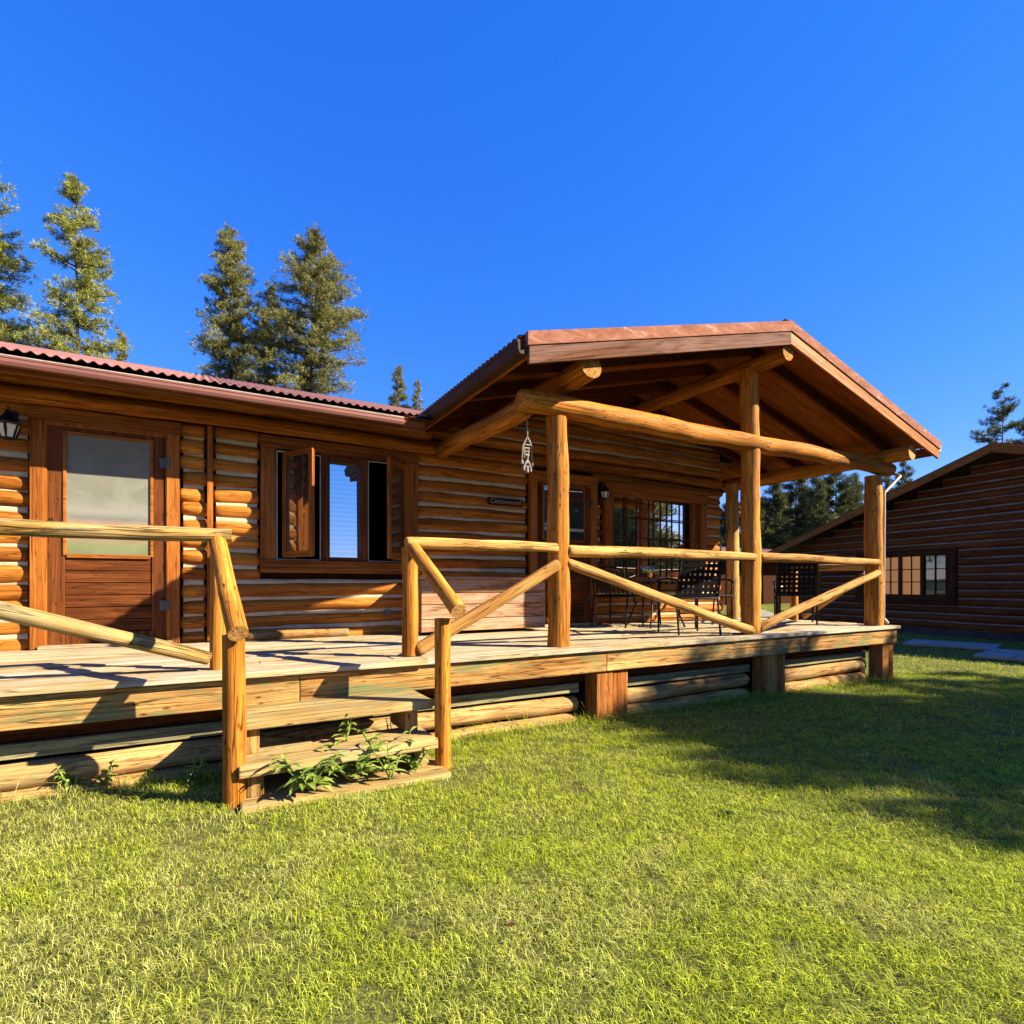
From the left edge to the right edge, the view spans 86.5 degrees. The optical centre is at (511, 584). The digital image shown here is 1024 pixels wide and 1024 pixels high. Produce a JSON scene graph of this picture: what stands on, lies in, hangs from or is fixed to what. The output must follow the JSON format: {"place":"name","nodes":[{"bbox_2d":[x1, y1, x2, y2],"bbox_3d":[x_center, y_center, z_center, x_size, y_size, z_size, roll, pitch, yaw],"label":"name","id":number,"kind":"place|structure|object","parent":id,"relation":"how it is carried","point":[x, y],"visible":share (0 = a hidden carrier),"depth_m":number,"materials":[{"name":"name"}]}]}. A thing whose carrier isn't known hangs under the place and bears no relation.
{"place":"outdoors","nodes":[
{"label":"outdoors","id":0,"kind":"place"},
{"bbox_2d":[0,603,1023,1023],"bbox_3d":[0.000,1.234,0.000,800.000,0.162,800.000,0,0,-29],"label":"ground","id":1,"kind":"structure","parent":0,"point":[370,1015],"depth_m":2.17,"materials":[{"name":"green plant"}]},
{"bbox_2d":[0,162,55,348],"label":"pine tree","id":2,"kind":"object","parent":1,"relation":"on","point":[7,261],"visible":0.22,"depth_m":26.05,"materials":[{"name":"green plant"}]},
{"bbox_2d":[52,764,84,792],"bbox_3d":[-2.549,1.118,3.144,0.114,0.157,0.166,0,0,40],"label":"weed plant","id":3,"kind":"object","parent":1,"relation":"on","point":[63,779],"visible":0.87,"depth_m":3.13,"materials":[{"name":"green plant"}]},
{"bbox_2d":[14,170,132,359],"bbox_3d":[-20.629,-8.963,25.699,5.236,21.015,5.568,0,0,-29],"label":"pine tree","id":4,"kind":"object","parent":1,"relation":"on","point":[84,288],"visible":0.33,"depth_m":25.40,"materials":[{"name":"green plant"}]},
{"bbox_2d":[91,758,119,787],"bbox_3d":[-2.371,1.118,3.182,0.107,0.159,0.174,0,0,-17],"label":"weed plant","id":5,"kind":"object","parent":1,"relation":"on","point":[104,781],"visible":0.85,"depth_m":3.17,"materials":[{"name":"green plant"}]},
{"bbox_2d":[113,330,129,361],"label":"pine tree","id":6,"kind":"object","parent":1,"relation":"on","point":[124,355],"visible":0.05,"depth_m":47.80,"materials":[{"name":"green plant"}]},
{"bbox_2d":[182,756,206,783],"bbox_3d":[-1.919,1.122,3.282,0.134,0.156,0.185,0,0,-29],"label":"weed plant","id":7,"kind":"object","parent":1,"relation":"on","point":[193,773],"visible":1,"depth_m":3.26,"materials":[{"name":"green plant"}]},
{"bbox_2d":[187,222,276,384],"bbox_3d":[-15.579,-9.224,29.937,6.827,21.560,7.036,0,0,-29],"label":"pine tree","id":8,"kind":"object","parent":1,"relation":"on","point":[233,330],"visible":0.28,"depth_m":29.74,"materials":[{"name":"green plant"}]},
{"bbox_2d":[247,281,294,386],"bbox_3d":[-14.635,-8.398,33.278,5.655,19.916,5.967,0,0,35],"label":"pine tree","id":9,"kind":"object","parent":1,"relation":"on","point":[265,296],"visible":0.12,"depth_m":32.47,"materials":[{"name":"green plant"}]},
{"bbox_2d":[247,222,369,396],"bbox_3d":[-11.714,-9.518,31.010,7.146,22.151,7.086,0,0,-29],"label":"pine tree","id":10,"kind":"object","parent":1,"relation":"on","point":[324,323],"visible":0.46,"depth_m":30.62,"materials":[{"name":"green plant"}]},
{"bbox_2d":[208,536,465,814],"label":"porch steps","id":11,"kind":"structure","parent":1,"relation":"on","point":[247,760],"depth_m":3.28,"materials":[{"name":"brown wood"}]},
{"bbox_2d":[269,746,344,795],"bbox_3d":[-1.182,1.068,3.124,0.417,0.232,0.452,0,0,-29],"label":"weed plant","id":12,"kind":"object","parent":11,"relation":"on","point":[307,778],"visible":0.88,"depth_m":3.06,"materials":[{"name":"green plant"}]},
{"bbox_2d":[332,713,358,740],"bbox_3d":[-1.042,0.892,3.446,0.161,0.201,0.179,0,0,-1],"label":"weed plant","id":13,"kind":"object","parent":11,"relation":"on","point":[348,729],"visible":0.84,"depth_m":3.41,"materials":[{"name":"green plant"}]},
{"bbox_2d":[321,733,384,781],"bbox_3d":[-0.964,1.048,3.271,0.385,0.271,0.386,0,0,-29],"label":"weed plant","id":14,"kind":"object","parent":11,"relation":"on","point":[363,766],"visible":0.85,"depth_m":3.23,"materials":[{"name":"green plant"}]},
{"bbox_2d":[358,726,416,779],"bbox_3d":[-0.766,1.014,3.299,0.280,0.335,0.472,0,0,15],"label":"weed plant","id":15,"kind":"object","parent":11,"relation":"on","point":[386,767],"visible":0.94,"depth_m":3.28,"materials":[{"name":"green plant"}]},
{"bbox_2d":[397,747,432,773],"bbox_3d":[-0.631,1.094,3.466,0.290,0.186,0.198,0,0,5],"label":"weed plant","id":16,"kind":"object","parent":11,"relation":"on","point":[415,765],"visible":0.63,"depth_m":3.44,"materials":[{"name":"green plant"}]},
{"bbox_2d":[0,341,739,650],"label":"log cabin","id":17,"kind":"object","parent":1,"relation":"on","point":[322,506],"visible":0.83,"depth_m":5.50,"materials":[{"name":"brown wood"}]},
{"bbox_2d":[0,406,23,440],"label":"wall lamp","id":18,"kind":"object","parent":17,"relation":"attached to","point":[11,426],"visible":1,"depth_m":4.42,"materials":[{"name":"black metal"}]},
{"bbox_2d":[47,425,169,644],"bbox_3d":[-3.588,-0.425,4.858,0.901,1.890,0.111,0,0,-29],"label":"door","id":19,"kind":"structure","parent":17,"relation":"in","point":[94,476],"depth_m":4.86,"materials":[{"name":"brown wood"}]},
{"bbox_2d":[260,434,418,573],"bbox_3d":[-1.735,-0.818,5.746,1.660,1.385,0.488,0,0,-29],"label":"window","id":20,"kind":"structure","parent":17,"relation":"in","point":[344,469],"depth_m":5.77,"materials":[{"name":"brown wood"}]},
{"bbox_2d":[384,610,391,615],"bbox_3d":[-1.398,0.318,6.136,0.080,0.065,0.030,0,0,-29],"label":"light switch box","id":21,"kind":"object","parent":17,"relation":"attached to","point":[387,612],"visible":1,"depth_m":6.12,"materials":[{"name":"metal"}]},
{"bbox_2d":[488,497,522,506],"bbox_3d":[-0.082,-1.040,6.844,0.490,0.090,0.042,0,0,-29],"label":"name sign","id":22,"kind":"object","parent":17,"relation":"attached to","point":[505,502],"visible":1,"depth_m":6.83,"materials":[{"name":"brown wood"}]},
{"bbox_2d":[538,482,592,623],"bbox_3d":[0.717,-0.410,7.293,0.911,1.860,0.105,0,0,-29],"label":"door","id":23,"kind":"structure","parent":17,"relation":"in","point":[579,497],"depth_m":7.40,"materials":[{"name":"brown wood"}]},
{"bbox_2d":[598,482,610,498],"bbox_3d":[1.272,-1.305,7.529,0.140,0.250,0.220,0,0,-29],"label":"wall lamp","id":24,"kind":"object","parent":17,"relation":"attached to","point":[604,492],"visible":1,"depth_m":7.49,"materials":[{"name":"black metal"}]},
{"bbox_2d":[601,481,708,590],"bbox_3d":[2.170,-0.685,8.155,2.080,1.530,0.168,0,0,-29],"label":"window","id":25,"kind":"structure","parent":17,"relation":"in","point":[629,519],"depth_m":8.11,"materials":[{"name":"brown wood"}]},
{"bbox_2d":[385,714,393,728],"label":"weed plant","id":26,"kind":"object","parent":1,"relation":"on","point":[389,723],"visible":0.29,"depth_m":3.81,"materials":[{"name":"green plant"}]},
{"bbox_2d":[387,365,411,408],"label":"pine tree","id":27,"kind":"object","parent":1,"relation":"on","point":[399,394],"visible":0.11,"depth_m":59.75,"materials":[{"name":"green plant"}]},
{"bbox_2d":[410,380,423,410],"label":"pine tree","id":28,"kind":"object","parent":1,"relation":"on","point":[417,391],"visible":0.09,"depth_m":60.08,"materials":[{"name":"green plant"}]},
{"bbox_2d":[0,618,900,802],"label":"wooden deck","id":29,"kind":"structure","parent":1,"relation":"on","point":[87,713],"depth_m":4.26,"materials":[{"name":"brown wood"}]},
{"bbox_2d":[0,518,231,669],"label":"deck railing","id":30,"kind":"object","parent":29,"relation":"on","point":[34,618],"visible":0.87,"depth_m":3.23,"materials":[{"name":"brown wood"}]},
{"bbox_2d":[246,628,349,640],"bbox_3d":[-2.172,0.504,5.566,0.995,0.095,0.092,0,0,-31],"label":"split log","id":31,"kind":"object","parent":29,"relation":"on","point":[281,634],"visible":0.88,"depth_m":5.52,"materials":[{"name":"brown wood"}]},
{"bbox_2d":[402,537,560,655],"bbox_3d":[-0.206,0.086,4.447,1.393,0.916,0.176,0,0,-25],"label":"deck railing","id":32,"kind":"object","parent":29,"relation":"on","point":[412,645],"visible":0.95,"depth_m":4.29,"materials":[{"name":"brown wood"}]},
{"bbox_2d":[418,576,547,632],"bbox_3d":[-0.377,0.212,6.431,1.650,0.615,0.410,0,0,-29],"label":"storage chest","id":33,"kind":"object","parent":29,"relation":"on","point":[530,604],"visible":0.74,"depth_m":6.27,"materials":[{"name":"brown wood"}]},
{"bbox_2d":[591,566,645,627],"bbox_3d":[1.404,0.151,7.240,0.557,0.800,0.546,0,0,41],"label":"patio chair","id":34,"kind":"object","parent":29,"relation":"on","point":[610,595],"visible":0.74,"depth_m":7.16,"materials":[{"name":"black metal"}]},
{"bbox_2d":[626,577,689,627],"bbox_3d":[1.896,0.229,7.216,0.880,0.648,0.880,0,0,-29],"label":"patio table","id":35,"kind":"object","parent":29,"relation":"on","point":[650,579],"visible":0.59,"depth_m":6.94,"materials":[{"name":"black metal"}]},
{"bbox_2d":[639,566,655,576],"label":"potted plant","id":36,"kind":"object","parent":35,"relation":"on","point":[647,574],"visible":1,"depth_m":6.92,"materials":[{"name":"green plant"}]},
{"bbox_2d":[669,573,677,576],"bbox_3d":[2.125,-0.125,7.115,0.160,0.060,0.160,0,0,-29],"label":"clay bowl","id":37,"kind":"object","parent":35,"relation":"on","point":[673,574],"visible":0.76,"depth_m":7.07,"materials":[{"name":"red ceramic"}]},
{"bbox_2d":[568,545,756,634],"bbox_3d":[1.586,0.095,5.446,2.525,0.927,0.114,0,0,-29],"label":"deck railing","id":38,"kind":"object","parent":29,"relation":"on","point":[613,579],"visible":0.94,"depth_m":5.31,"materials":[{"name":"brown wood"}]},
{"bbox_2d":[413,319,940,647],"bbox_3d":[1.896,-1.106,7.507,6.586,3.312,4.192,0,0,-29],"label":"gabled porch canopy","id":39,"kind":"object","parent":29,"relation":"on","point":[770,402],"visible":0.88,"depth_m":6.07,"materials":[{"name":"brown wood"}]},
{"bbox_2d":[520,418,533,472],"bbox_3d":[0.134,-1.233,4.785,0.134,0.496,0.030,0,0,-29],"label":"wind chime","id":40,"kind":"object","parent":39,"relation":"hanging from","point":[529,469],"visible":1,"depth_m":4.78},
{"bbox_2d":[656,559,723,635],"bbox_3d":[2.011,0.115,6.177,0.560,0.872,0.577,0,0,-11],"label":"patio chair","id":41,"kind":"object","parent":29,"relation":"on","point":[697,594],"visible":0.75,"depth_m":5.97,"materials":[{"name":"black metal"}]},
{"bbox_2d":[678,567,734,627],"bbox_3d":[2.545,0.150,7.199,0.558,0.801,0.548,0,0,-9],"label":"patio chair","id":42,"kind":"object","parent":29,"relation":"on","point":[732,583],"visible":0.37,"depth_m":7.03,"materials":[{"name":"black metal"}]},
{"bbox_2d":[773,562,818,623],"bbox_3d":[4.088,0.114,7.857,0.560,0.874,0.578,0,0,23],"label":"patio chair","id":43,"kind":"object","parent":29,"relation":"on","point":[794,583],"visible":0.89,"depth_m":7.66,"materials":[{"name":"black metal"}]},
{"bbox_2d":[761,552,881,631],"bbox_3d":[3.846,0.087,6.712,2.448,0.913,0.122,0,0,-28],"label":"deck railing","id":44,"kind":"object","parent":29,"relation":"on","point":[768,623],"visible":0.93,"depth_m":6.58,"materials":[{"name":"brown wood"}]},
{"bbox_2d":[790,564,864,619],"bbox_3d":[4.623,0.122,7.996,0.128,0.849,1.136,0,0,-29],"label":"deck railing","id":45,"kind":"object","parent":29,"relation":"on","point":[826,567],"visible":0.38,"depth_m":7.96,"materials":[{"name":"brown wood"}]},
{"bbox_2d":[719,503,725,546],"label":"pine tree","id":46,"kind":"object","parent":1,"relation":"on","point":[722,529],"visible":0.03,"depth_m":57.75,"materials":[{"name":"green plant"}]},
{"bbox_2d":[721,807,737,817],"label":"weed plant","id":47,"kind":"object","parent":1,"relation":"on","point":[730,811],"visible":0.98,"depth_m":2.87,"materials":[{"name":"green plant"}]},
{"bbox_2d":[721,503,775,562],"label":"pine tree","id":48,"kind":"object","parent":1,"relation":"on","point":[762,511],"visible":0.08,"depth_m":45.43,"materials":[{"name":"green plant"}]},
{"bbox_2d":[720,547,789,604],"bbox_3d":[16.817,-0.487,39.360,20.000,4.486,6.000,0,0,-29],"label":"distant cabin","id":49,"kind":"object","parent":1,"relation":"on","point":[768,573],"visible":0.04,"depth_m":37.46,"materials":[{"name":"brown wood"}]},
{"bbox_2d":[760,483,793,562],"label":"pine tree","id":50,"kind":"object","parent":1,"relation":"on","point":[780,501],"visible":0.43,"depth_m":48.57,"materials":[{"name":"green plant"}]},
{"bbox_2d":[770,492,795,562],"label":"pine tree","id":51,"kind":"object","parent":1,"relation":"on","point":[790,515],"depth_m":57.31,"materials":[{"name":"green plant"}]},
{"bbox_2d":[768,478,814,539],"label":"pine tree","id":52,"kind":"object","parent":1,"relation":"on","point":[799,491],"visible":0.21,"depth_m":51.58,"materials":[{"name":"green plant"}]},
{"bbox_2d":[791,476,840,539],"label":"pine tree","id":53,"kind":"object","parent":1,"relation":"on","point":[819,504],"visible":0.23,"depth_m":45.64,"materials":[{"name":"green plant"}]},
{"bbox_2d":[804,472,863,522],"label":"pine tree","id":54,"kind":"object","parent":1,"relation":"on","point":[847,494],"visible":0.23,"depth_m":48.80,"materials":[{"name":"green plant"}]},
{"bbox_2d":[837,472,863,515],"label":"pine tree","id":55,"kind":"object","parent":1,"relation":"on","point":[856,482],"visible":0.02,"depth_m":52.04,"materials":[{"name":"green plant"}]},
{"bbox_2d":[882,476,892,493],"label":"pine tree","id":56,"kind":"object","parent":1,"relation":"on","point":[887,480],"visible":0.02,"depth_m":61.63,"materials":[{"name":"green plant"}]},
{"bbox_2d":[767,442,1023,640],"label":"shaded log cabin","id":57,"kind":"object","parent":1,"relation":"on","point":[954,552],"visible":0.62,"depth_m":14.26,"materials":[{"name":"brown wood"}]},
{"bbox_2d":[856,547,957,605],"bbox_3d":[11.095,-0.210,15.462,0.080,1.520,2.840,0,0,-19],"label":"window","id":58,"kind":"structure","parent":57,"relation":"in","point":[930,574],"depth_m":14.95,"materials":[{"name":"brown wood"}]},
{"bbox_2d":[891,461,915,490],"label":"pine tree","id":59,"kind":"object","parent":1,"relation":"on","point":[904,475],"visible":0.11,"depth_m":59.75,"materials":[{"name":"green plant"}]},
{"bbox_2d":[903,639,1000,650],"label":"stone slab","id":60,"kind":"structure","parent":1,"relation":"on","point":[952,644],"depth_m":11.28,"materials":[{"name":"grey stone"}]},
{"bbox_2d":[969,382,1023,445],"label":"pine tree","id":61,"kind":"object","parent":1,"relation":"on","point":[1005,410],"visible":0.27,"depth_m":41.92,"materials":[{"name":"green plant"}]},
{"bbox_2d":[973,648,1023,661],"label":"stone slab","id":62,"kind":"structure","parent":1,"relation":"on","point":[1006,654],"depth_m":9.64,"materials":[{"name":"grey stone"}]},
{"bbox_2d":[1008,419,1023,443],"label":"pine tree","id":63,"kind":"object","parent":1,"relation":"on","point":[1019,430],"visible":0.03,"depth_m":44.89,"materials":[{"name":"green plant"}]},
{"bbox_2d":[0,0,1023,532],"label":"sky","id":64,"kind":"structure","parent":0,"point":[487,174],"materials":[{"name":"blue"}]},
{"bbox_2d":[740,609,773,617],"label":"path","id":65,"kind":"structure","parent":0,"point":[765,614],"depth_m":23.59,"materials":[{"name":"beige stone"}]}
]}

